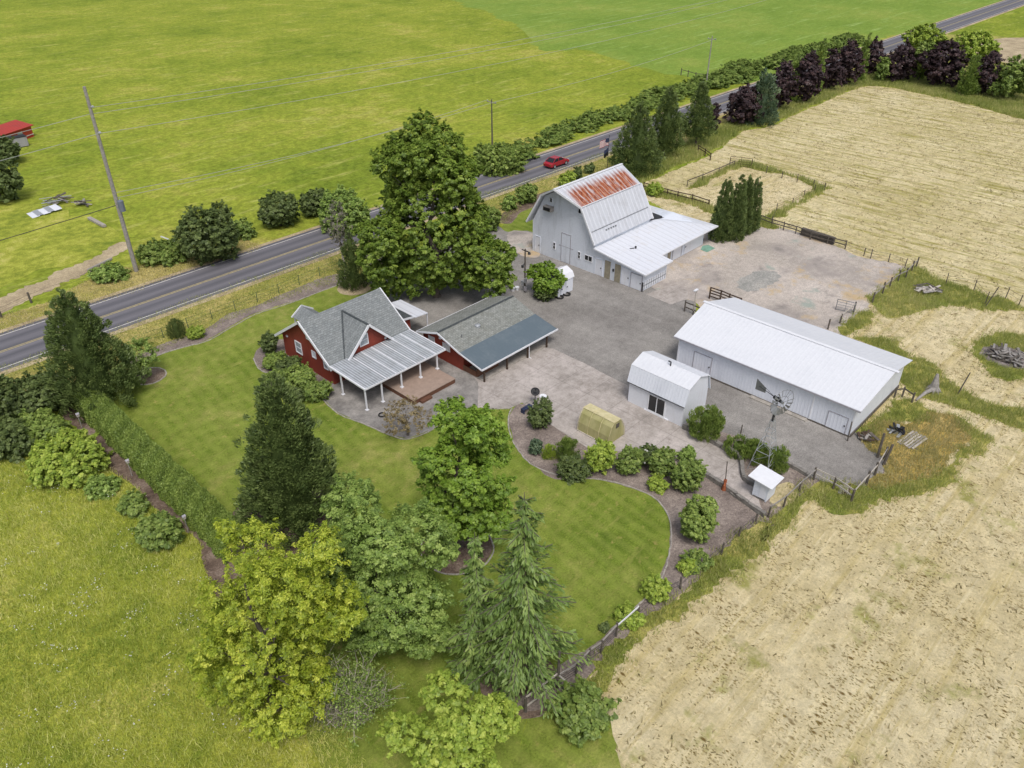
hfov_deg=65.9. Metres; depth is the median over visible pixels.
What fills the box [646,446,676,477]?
shrub
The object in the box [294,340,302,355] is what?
window
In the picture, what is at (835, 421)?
door
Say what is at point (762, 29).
field
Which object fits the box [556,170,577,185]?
shrub
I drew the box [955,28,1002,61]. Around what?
linden tree
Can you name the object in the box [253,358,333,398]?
house bed edging
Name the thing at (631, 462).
shrub
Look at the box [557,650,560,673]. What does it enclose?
corner post
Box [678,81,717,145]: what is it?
sequoia tree
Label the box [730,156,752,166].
corral gate
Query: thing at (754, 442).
shrub
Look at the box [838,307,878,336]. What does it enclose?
grass patch
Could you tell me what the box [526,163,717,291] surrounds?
gambrel barn
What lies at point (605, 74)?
power line
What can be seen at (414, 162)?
shade tree
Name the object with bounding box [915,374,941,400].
tree stump
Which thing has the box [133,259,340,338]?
wire fence
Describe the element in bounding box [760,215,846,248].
corral fence
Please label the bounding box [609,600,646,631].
shrub
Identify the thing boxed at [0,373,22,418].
shrub
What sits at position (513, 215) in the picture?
barn side bed
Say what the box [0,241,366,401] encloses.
verge
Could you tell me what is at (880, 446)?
old post
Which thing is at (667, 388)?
garden shed
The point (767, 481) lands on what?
well house
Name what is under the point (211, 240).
shrub
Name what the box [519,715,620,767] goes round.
corner lawn
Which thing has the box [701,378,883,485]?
yard
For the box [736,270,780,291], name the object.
gravel patch
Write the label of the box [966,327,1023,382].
pit grass
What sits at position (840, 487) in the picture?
boundary fence
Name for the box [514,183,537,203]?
shrub
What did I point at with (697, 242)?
door
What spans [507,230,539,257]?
side drive
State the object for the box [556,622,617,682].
boundary fence
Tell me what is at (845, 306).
pipe gate
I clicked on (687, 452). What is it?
shrub
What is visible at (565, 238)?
door
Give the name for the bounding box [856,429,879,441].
scrap pile
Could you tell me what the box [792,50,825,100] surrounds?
plum tree
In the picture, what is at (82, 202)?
scrap pile
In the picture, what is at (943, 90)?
grass strip
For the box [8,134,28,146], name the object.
grey tank box
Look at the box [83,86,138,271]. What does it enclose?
power pole
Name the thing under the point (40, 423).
shrub
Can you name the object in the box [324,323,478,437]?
patio
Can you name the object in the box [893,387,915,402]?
boundary fence
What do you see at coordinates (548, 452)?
shrub
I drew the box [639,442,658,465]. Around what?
shrub
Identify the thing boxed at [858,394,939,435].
grass patch
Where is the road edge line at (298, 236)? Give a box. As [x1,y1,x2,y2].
[0,0,1019,368]
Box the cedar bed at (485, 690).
[480,658,555,718]
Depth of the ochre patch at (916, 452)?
64.73 m
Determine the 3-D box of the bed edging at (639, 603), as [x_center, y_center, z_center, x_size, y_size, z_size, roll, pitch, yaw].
[6.403,8.202,60.503,8.376,0.087,25.000,-10,34,-15]
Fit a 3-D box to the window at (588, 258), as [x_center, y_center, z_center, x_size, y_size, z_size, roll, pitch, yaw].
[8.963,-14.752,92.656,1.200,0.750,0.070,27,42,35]
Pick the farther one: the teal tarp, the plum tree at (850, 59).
the plum tree at (850, 59)
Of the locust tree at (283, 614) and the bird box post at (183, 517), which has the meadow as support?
the locust tree at (283, 614)
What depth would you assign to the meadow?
47.72 m
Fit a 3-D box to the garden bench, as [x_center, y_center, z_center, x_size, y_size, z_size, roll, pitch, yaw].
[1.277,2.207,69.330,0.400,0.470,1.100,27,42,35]
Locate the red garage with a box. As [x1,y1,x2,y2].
[416,295,557,381]
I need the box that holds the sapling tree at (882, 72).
[874,56,890,79]
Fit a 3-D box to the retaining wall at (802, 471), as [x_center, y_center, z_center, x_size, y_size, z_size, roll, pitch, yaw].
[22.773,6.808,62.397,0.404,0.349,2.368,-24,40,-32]
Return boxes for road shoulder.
[0,0,1023,374]
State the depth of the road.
94.85 m
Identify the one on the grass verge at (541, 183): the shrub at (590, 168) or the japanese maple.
the shrub at (590, 168)
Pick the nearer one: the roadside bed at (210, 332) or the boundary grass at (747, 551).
the boundary grass at (747, 551)
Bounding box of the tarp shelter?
[577,403,624,441]
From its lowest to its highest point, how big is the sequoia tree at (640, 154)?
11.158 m
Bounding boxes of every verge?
[0,240,260,334]
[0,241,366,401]
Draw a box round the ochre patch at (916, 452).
[862,411,969,489]
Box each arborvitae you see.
[708,176,734,242]
[723,174,747,242]
[738,174,754,235]
[746,176,763,232]
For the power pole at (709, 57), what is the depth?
168.27 m
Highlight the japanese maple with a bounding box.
[382,395,431,435]
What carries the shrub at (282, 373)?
on the lawn at (610, 540)
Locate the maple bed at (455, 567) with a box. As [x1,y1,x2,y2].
[422,529,492,573]
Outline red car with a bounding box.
[543,155,568,168]
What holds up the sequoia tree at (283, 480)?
on the sequoia bed at (320, 520)
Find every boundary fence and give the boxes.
[524,673,559,712]
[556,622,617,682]
[615,606,639,636]
[637,513,757,613]
[767,470,815,517]
[812,467,855,501]
[850,446,888,501]
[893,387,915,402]
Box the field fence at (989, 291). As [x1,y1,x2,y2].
[945,273,1022,304]
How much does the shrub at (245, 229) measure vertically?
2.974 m
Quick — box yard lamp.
[693,288,698,310]
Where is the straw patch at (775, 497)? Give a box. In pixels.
[770,482,796,506]
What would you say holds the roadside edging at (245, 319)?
on the lawn at (610, 540)
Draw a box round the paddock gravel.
[651,227,906,335]
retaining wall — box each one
[674,455,766,516]
[682,424,754,486]
[787,461,812,478]
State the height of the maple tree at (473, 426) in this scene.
12.253 m
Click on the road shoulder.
(22, 366)
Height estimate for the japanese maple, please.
3.559 m
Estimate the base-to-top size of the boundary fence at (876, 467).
1.419 m
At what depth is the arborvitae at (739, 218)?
99.17 m
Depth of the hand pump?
60.11 m
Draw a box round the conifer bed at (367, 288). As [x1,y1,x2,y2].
[337,281,370,295]
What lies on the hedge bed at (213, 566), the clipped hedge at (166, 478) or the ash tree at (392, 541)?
the clipped hedge at (166, 478)
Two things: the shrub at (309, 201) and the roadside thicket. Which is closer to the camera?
the shrub at (309, 201)
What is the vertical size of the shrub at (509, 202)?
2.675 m
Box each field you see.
[453,0,1001,82]
[584,86,1023,767]
[646,87,1023,299]
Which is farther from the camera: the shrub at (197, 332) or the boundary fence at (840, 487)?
the shrub at (197, 332)
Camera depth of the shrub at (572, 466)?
61.06 m
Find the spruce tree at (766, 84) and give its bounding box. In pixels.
[744,67,780,127]
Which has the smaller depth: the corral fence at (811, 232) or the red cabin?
the corral fence at (811, 232)
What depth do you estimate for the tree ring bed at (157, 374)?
74.18 m
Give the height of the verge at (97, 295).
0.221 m
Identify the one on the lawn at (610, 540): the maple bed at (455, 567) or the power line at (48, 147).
the maple bed at (455, 567)
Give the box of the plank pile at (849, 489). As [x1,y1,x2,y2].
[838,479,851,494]
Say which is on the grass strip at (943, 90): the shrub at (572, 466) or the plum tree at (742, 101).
the plum tree at (742, 101)
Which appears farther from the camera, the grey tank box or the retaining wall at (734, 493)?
the grey tank box
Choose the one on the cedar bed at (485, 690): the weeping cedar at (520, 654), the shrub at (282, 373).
the weeping cedar at (520, 654)
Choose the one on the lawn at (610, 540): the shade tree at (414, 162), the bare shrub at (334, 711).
the bare shrub at (334, 711)
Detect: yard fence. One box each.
[684,300,699,314]
[708,287,741,299]
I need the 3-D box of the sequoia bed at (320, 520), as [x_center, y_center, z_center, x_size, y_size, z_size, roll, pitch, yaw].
[-16.709,9.974,57.834,7.967,0.001,7.926,27,42,35]
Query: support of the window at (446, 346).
in the red garage
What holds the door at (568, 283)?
in the storage shed at (567, 272)
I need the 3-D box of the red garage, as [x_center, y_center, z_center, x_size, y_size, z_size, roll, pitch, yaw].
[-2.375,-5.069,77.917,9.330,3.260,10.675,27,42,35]
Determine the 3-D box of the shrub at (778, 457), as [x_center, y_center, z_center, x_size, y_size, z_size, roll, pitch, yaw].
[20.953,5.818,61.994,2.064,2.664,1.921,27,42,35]
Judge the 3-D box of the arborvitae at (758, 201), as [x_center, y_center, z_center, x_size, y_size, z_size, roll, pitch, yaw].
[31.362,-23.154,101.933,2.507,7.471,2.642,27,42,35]
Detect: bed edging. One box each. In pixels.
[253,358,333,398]
[508,408,671,629]
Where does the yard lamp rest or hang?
on the driveway at (611, 328)
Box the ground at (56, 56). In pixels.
[0,0,1023,746]
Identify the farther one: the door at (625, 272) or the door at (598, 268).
the door at (598, 268)
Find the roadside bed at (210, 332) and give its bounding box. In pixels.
[130,274,341,362]
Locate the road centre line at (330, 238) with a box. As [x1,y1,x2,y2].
[0,2,1015,352]
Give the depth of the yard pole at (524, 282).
87.48 m
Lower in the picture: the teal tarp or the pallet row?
the teal tarp
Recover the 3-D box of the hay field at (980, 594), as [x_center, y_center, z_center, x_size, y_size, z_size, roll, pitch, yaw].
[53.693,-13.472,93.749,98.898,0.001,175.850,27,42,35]
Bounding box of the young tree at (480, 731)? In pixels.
[375,668,523,767]
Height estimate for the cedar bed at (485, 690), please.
0.001 m
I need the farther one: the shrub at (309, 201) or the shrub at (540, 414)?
the shrub at (309, 201)
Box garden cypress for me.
[336,229,370,291]
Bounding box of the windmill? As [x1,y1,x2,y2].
[747,379,794,469]
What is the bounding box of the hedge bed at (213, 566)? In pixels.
[62,405,243,598]
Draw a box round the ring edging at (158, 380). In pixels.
[140,367,166,384]
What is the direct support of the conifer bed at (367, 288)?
on the lawn at (610, 540)
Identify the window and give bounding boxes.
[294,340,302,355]
[311,350,316,358]
[360,333,368,346]
[442,342,449,351]
[584,254,592,262]
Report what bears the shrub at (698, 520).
on the shrub bed at (733, 514)
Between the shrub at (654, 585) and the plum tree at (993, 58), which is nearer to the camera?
the shrub at (654, 585)
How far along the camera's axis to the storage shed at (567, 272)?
88.10 m
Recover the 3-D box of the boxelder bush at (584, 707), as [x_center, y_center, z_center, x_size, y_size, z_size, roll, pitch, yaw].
[3.855,17.801,43.428,3.781,3.334,3.769,27,42,35]
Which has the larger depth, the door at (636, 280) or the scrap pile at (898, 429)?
the door at (636, 280)
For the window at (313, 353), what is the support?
in the red house at (367, 341)
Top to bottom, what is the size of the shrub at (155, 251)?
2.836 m
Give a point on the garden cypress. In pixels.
(354, 278)
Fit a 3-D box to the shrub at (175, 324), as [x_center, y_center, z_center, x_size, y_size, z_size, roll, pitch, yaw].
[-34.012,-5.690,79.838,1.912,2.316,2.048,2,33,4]
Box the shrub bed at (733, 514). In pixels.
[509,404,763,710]
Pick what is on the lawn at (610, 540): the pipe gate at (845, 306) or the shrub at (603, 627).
the shrub at (603, 627)
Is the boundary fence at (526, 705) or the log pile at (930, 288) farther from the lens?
the log pile at (930, 288)
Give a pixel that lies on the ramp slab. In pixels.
(672, 294)
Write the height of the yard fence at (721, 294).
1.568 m
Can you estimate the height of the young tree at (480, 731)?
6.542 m
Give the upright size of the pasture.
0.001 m
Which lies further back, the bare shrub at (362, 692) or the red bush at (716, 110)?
the red bush at (716, 110)
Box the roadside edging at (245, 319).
[156,284,338,356]
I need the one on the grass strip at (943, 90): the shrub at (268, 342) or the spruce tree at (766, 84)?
the spruce tree at (766, 84)
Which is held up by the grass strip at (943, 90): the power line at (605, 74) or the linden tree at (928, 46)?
the linden tree at (928, 46)
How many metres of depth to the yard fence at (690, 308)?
84.30 m
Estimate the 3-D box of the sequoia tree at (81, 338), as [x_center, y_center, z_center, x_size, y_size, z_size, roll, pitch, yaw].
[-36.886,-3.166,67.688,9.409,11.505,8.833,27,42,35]
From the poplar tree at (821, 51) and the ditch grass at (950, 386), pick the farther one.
the poplar tree at (821, 51)
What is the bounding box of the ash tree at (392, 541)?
[294,470,460,660]
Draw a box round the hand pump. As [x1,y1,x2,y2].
[721,461,727,490]
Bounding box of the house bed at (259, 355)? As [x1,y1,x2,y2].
[254,339,329,382]
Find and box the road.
[0,0,1023,371]
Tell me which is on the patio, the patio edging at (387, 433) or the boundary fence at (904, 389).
the patio edging at (387, 433)
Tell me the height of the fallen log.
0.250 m
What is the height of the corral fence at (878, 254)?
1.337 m
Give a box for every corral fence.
[643,182,709,203]
[687,161,734,185]
[698,145,711,160]
[730,160,825,189]
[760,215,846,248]
[772,184,821,218]
[846,240,907,267]
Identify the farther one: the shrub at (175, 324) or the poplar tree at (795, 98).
the poplar tree at (795, 98)
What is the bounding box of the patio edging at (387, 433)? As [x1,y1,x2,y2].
[323,400,509,439]
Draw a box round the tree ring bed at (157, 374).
[136,368,164,383]
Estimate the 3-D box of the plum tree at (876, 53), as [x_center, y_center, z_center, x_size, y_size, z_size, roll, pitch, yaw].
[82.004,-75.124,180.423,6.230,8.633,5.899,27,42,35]
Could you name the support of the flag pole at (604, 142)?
on the grass strip at (943, 90)
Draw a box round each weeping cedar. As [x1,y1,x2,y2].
[441,532,508,692]
[459,492,594,719]
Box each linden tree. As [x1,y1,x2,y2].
[901,22,949,50]
[910,36,935,79]
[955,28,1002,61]
[986,54,1023,97]
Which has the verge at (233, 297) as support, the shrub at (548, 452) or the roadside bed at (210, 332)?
the roadside bed at (210, 332)
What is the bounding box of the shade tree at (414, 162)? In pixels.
[350,107,517,300]
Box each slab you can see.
[473,348,761,508]
[647,284,687,303]
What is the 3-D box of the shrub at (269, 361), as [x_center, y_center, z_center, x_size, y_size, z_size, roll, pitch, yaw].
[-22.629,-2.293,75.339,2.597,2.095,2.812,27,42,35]
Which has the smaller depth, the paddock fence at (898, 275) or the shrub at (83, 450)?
the shrub at (83, 450)
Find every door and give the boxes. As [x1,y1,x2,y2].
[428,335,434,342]
[535,235,540,252]
[559,232,572,263]
[560,281,565,294]
[566,278,571,291]
[594,257,602,275]
[620,267,630,286]
[630,272,642,290]
[647,393,665,417]
[672,246,681,259]
[683,235,702,254]
[692,351,712,374]
[825,410,848,433]
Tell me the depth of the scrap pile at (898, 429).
66.61 m
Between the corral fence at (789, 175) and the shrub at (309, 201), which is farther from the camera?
the corral fence at (789, 175)
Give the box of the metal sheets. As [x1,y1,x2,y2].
[26,204,61,217]
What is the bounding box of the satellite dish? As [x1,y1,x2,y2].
[531,387,539,403]
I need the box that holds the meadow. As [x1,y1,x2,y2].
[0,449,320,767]
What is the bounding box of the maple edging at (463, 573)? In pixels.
[421,532,494,574]
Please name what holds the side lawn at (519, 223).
on the ground at (56, 56)
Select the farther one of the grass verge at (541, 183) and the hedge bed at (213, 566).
the grass verge at (541, 183)
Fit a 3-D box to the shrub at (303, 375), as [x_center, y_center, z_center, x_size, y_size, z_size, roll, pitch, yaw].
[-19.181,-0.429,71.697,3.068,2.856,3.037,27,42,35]
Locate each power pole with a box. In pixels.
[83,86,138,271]
[487,99,495,144]
[706,36,715,79]
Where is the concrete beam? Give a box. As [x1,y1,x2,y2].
[87,216,106,226]
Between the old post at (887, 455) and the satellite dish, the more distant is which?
the satellite dish
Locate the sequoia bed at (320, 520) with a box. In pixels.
[233,489,337,559]
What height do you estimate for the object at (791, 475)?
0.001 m
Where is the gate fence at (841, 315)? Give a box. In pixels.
[827,302,856,329]
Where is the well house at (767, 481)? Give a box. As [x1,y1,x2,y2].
[748,464,783,501]
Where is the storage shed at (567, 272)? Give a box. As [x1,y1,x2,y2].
[548,265,573,296]
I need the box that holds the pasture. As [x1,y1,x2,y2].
[0,200,119,287]
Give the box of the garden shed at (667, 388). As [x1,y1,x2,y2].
[627,351,710,426]
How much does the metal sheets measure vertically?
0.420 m
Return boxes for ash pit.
[979,346,1023,368]
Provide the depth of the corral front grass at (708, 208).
112.05 m
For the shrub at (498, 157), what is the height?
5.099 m
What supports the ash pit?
on the pit grass at (985, 342)
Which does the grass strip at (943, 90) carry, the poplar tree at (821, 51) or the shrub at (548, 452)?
the poplar tree at (821, 51)
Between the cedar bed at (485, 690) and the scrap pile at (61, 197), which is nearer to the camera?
the cedar bed at (485, 690)
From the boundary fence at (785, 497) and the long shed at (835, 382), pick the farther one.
the long shed at (835, 382)
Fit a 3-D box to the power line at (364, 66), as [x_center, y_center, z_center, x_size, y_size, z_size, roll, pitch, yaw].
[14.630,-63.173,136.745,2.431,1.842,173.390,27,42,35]
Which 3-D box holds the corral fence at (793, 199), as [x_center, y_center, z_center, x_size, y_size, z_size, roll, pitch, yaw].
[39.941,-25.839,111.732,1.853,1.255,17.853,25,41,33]
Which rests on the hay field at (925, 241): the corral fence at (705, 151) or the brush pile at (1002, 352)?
the corral fence at (705, 151)
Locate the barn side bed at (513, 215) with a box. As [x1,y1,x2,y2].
[500,190,549,223]
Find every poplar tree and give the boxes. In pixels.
[789,54,802,101]
[813,38,828,94]
[857,32,872,81]
[952,54,983,96]
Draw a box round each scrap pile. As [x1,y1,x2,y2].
[40,192,73,206]
[71,198,91,205]
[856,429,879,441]
[887,422,904,437]
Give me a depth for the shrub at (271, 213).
103.08 m
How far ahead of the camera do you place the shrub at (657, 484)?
60.17 m
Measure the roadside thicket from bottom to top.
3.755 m
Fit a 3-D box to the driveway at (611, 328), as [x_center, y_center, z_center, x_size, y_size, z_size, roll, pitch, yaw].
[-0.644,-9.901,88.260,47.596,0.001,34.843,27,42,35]
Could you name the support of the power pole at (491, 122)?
on the ground at (56, 56)
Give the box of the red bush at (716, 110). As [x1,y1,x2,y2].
[711,102,721,130]
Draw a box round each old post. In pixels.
[876,433,885,457]
[882,444,893,465]
[957,372,970,393]
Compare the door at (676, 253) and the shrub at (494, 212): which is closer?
the door at (676, 253)
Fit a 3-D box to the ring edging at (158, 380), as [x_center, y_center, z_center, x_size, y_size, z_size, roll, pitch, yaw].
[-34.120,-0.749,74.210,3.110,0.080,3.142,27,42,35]
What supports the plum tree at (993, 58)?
on the grass strip at (943, 90)
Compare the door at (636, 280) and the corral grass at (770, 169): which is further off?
the corral grass at (770, 169)
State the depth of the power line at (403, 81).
109.82 m
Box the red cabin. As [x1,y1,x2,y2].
[0,120,33,138]
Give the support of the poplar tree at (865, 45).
on the grass strip at (943, 90)
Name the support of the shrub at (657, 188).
on the corral front grass at (708, 208)
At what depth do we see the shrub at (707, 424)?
65.23 m
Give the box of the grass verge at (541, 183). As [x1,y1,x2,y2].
[478,56,895,223]
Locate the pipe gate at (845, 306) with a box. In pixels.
[835,299,856,312]
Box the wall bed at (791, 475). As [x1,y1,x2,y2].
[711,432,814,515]
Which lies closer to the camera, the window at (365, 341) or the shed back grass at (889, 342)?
the window at (365, 341)
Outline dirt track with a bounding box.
[0,242,127,313]
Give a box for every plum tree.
[722,83,764,124]
[770,59,803,108]
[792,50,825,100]
[822,48,842,88]
[836,38,865,84]
[862,36,884,73]
[879,38,921,81]
[916,38,969,86]
[974,50,1008,93]
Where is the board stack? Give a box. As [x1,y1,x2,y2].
[897,431,927,449]
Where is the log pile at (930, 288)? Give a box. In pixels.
[913,283,942,292]
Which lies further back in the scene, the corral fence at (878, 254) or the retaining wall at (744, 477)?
the corral fence at (878, 254)
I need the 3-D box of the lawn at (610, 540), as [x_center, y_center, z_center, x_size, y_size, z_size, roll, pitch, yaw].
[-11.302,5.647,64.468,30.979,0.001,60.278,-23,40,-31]
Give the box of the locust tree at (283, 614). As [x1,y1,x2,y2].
[183,514,370,748]
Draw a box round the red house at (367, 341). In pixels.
[274,288,454,410]
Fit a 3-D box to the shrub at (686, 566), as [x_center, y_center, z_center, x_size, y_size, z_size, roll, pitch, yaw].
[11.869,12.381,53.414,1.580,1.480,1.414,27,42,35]
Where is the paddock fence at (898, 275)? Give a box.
[872,257,919,302]
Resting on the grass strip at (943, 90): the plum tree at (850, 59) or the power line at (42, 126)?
the plum tree at (850, 59)
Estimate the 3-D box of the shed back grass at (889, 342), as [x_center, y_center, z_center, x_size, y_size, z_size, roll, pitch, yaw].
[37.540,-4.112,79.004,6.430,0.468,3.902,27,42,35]
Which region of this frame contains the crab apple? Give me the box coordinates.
[125,336,159,376]
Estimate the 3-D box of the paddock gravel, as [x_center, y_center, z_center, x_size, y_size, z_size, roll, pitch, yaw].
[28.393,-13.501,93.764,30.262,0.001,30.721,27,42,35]
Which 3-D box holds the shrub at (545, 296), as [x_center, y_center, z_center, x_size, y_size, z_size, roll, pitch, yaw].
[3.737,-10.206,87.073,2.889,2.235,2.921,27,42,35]
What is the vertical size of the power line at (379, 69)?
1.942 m
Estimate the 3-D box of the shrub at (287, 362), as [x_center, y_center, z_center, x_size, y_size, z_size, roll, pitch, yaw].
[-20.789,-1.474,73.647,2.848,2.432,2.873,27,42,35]
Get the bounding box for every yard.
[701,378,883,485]
[888,34,1021,71]
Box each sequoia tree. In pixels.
[33,287,151,423]
[232,371,355,549]
[607,100,665,177]
[646,85,685,156]
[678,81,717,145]
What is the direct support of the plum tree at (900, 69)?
on the grass strip at (943, 90)
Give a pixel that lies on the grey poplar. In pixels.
(335, 227)
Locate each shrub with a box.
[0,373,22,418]
[0,414,34,463]
[8,366,70,414]
[17,406,71,447]
[24,426,113,492]
[82,473,122,501]
[87,260,131,283]
[115,488,149,518]
[129,510,184,552]
[134,237,187,266]
[165,318,185,339]
[170,199,241,265]
[185,325,205,339]
[233,217,257,241]
[257,189,300,227]
[257,330,278,353]
[261,350,286,368]
[263,367,287,391]
[275,355,301,372]
[282,386,305,401]
[285,361,317,388]
[299,187,330,216]
[301,379,333,403]
[302,680,364,732]
[309,640,412,748]
[317,184,370,235]
[472,141,528,176]
[486,205,501,231]
[499,194,518,211]
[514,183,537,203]
[526,396,554,428]
[528,438,543,454]
[533,283,558,301]
[541,443,556,460]
[554,454,592,485]
[555,436,580,460]
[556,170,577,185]
[573,166,582,179]
[582,437,616,474]
[583,162,594,173]
[598,620,609,633]
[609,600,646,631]
[613,444,643,475]
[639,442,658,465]
[639,571,672,604]
[646,181,663,195]
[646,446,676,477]
[646,473,670,494]
[669,458,708,492]
[675,557,697,577]
[676,444,696,461]
[678,494,719,543]
[679,547,715,574]
[686,403,725,442]
[722,433,752,459]
[740,438,770,466]
[765,444,790,474]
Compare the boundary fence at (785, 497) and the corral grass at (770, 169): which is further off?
the corral grass at (770, 169)
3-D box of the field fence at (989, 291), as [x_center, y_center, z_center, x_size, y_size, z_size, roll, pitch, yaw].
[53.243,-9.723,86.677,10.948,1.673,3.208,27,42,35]
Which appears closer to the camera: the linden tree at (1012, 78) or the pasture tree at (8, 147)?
the pasture tree at (8, 147)
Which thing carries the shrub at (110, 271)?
on the verge at (97, 295)
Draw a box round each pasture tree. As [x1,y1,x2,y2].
[0,134,20,165]
[0,156,24,202]
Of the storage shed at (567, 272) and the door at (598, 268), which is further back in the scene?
the door at (598, 268)
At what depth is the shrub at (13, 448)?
62.92 m
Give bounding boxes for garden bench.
[521,404,531,413]
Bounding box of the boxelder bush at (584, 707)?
[544,674,622,747]
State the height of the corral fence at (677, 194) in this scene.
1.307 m
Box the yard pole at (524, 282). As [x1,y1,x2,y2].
[521,249,530,291]
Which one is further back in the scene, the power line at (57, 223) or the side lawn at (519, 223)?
the side lawn at (519, 223)
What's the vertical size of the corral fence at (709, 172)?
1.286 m
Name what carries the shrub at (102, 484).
on the meadow
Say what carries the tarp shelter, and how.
on the slab at (569, 387)
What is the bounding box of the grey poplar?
[322,200,352,277]
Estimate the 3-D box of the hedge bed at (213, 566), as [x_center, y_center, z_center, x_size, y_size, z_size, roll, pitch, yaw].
[-28.439,7.891,61.018,2.516,0.001,30.630,-28,42,-36]
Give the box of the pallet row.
[800,227,835,244]
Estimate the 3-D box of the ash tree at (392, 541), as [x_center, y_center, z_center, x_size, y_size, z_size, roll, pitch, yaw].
[-7.894,11.093,45.153,10.462,12.237,7.442,8,34,12]
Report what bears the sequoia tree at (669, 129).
on the grass strip at (943, 90)
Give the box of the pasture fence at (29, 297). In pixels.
[0,265,101,317]
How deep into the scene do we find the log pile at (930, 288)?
88.63 m
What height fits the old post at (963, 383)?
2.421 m
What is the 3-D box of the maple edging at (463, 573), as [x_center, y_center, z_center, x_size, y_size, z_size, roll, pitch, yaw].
[-3.887,11.508,55.444,5.265,0.085,5.095,27,42,35]
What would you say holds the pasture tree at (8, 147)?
on the ground at (56, 56)
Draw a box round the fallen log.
[87,258,111,270]
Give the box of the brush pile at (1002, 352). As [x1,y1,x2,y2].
[984,343,1023,366]
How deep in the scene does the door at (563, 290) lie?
87.93 m
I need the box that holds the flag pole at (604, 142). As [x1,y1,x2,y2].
[600,135,609,167]
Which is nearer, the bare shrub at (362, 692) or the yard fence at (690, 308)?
the bare shrub at (362, 692)
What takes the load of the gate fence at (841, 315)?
on the paddock gravel
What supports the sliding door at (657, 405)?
in the garden shed at (667, 388)
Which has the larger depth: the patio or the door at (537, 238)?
the door at (537, 238)
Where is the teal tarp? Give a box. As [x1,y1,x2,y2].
[701,245,714,251]
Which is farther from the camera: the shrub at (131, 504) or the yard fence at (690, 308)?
the yard fence at (690, 308)
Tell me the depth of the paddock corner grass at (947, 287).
87.44 m
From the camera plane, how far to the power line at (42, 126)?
81.05 m
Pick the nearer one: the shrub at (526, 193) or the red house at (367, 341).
the red house at (367, 341)
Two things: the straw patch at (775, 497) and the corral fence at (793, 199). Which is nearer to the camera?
the straw patch at (775, 497)
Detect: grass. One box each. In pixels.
[563,517,781,691]
[642,184,780,228]
[687,158,831,219]
[757,413,999,543]
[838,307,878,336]
[853,333,913,356]
[858,265,1023,319]
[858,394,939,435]
[898,351,1023,431]
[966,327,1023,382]
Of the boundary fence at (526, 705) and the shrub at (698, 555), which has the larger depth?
the shrub at (698, 555)
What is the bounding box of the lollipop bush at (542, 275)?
[523,260,567,294]
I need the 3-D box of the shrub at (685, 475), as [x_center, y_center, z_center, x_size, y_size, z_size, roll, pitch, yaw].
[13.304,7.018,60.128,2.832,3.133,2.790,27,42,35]
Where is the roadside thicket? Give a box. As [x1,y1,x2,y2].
[503,32,865,158]
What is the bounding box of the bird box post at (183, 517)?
[181,514,188,532]
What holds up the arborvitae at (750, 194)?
on the paddock gravel
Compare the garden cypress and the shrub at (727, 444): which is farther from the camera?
the garden cypress
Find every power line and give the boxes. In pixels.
[0,114,88,137]
[0,133,98,160]
[0,205,115,240]
[92,0,710,107]
[93,0,724,113]
[99,0,764,133]
[116,102,492,192]
[118,100,485,197]
[496,38,715,101]
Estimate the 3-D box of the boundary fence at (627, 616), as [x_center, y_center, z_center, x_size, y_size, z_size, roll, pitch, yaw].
[7.233,14.870,49.405,2.272,1.265,0.166,-27,42,-35]
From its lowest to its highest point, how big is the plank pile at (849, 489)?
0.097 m
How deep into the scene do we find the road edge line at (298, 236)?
93.66 m
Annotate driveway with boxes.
[366,227,695,385]
[970,38,1023,67]
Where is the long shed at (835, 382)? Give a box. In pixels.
[673,297,912,436]
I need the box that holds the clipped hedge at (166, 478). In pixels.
[70,388,254,564]
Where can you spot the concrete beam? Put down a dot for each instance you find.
(95, 221)
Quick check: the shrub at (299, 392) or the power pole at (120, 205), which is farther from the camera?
the power pole at (120, 205)
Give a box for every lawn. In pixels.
[112,286,669,767]
[502,208,532,231]
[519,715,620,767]
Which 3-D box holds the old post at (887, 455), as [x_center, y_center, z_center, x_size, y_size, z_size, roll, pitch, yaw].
[29.855,5.673,62.719,0.498,2.129,0.228,-11,35,-16]
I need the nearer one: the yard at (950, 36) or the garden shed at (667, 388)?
the garden shed at (667, 388)
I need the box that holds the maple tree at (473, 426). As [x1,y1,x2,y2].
[409,395,517,548]
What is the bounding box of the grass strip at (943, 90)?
[586,72,1023,182]
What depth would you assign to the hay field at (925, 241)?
122.37 m
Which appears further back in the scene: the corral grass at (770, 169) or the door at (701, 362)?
the corral grass at (770, 169)
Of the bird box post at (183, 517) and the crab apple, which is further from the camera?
the crab apple
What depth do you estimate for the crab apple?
72.53 m
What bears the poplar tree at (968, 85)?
on the grass strip at (943, 90)

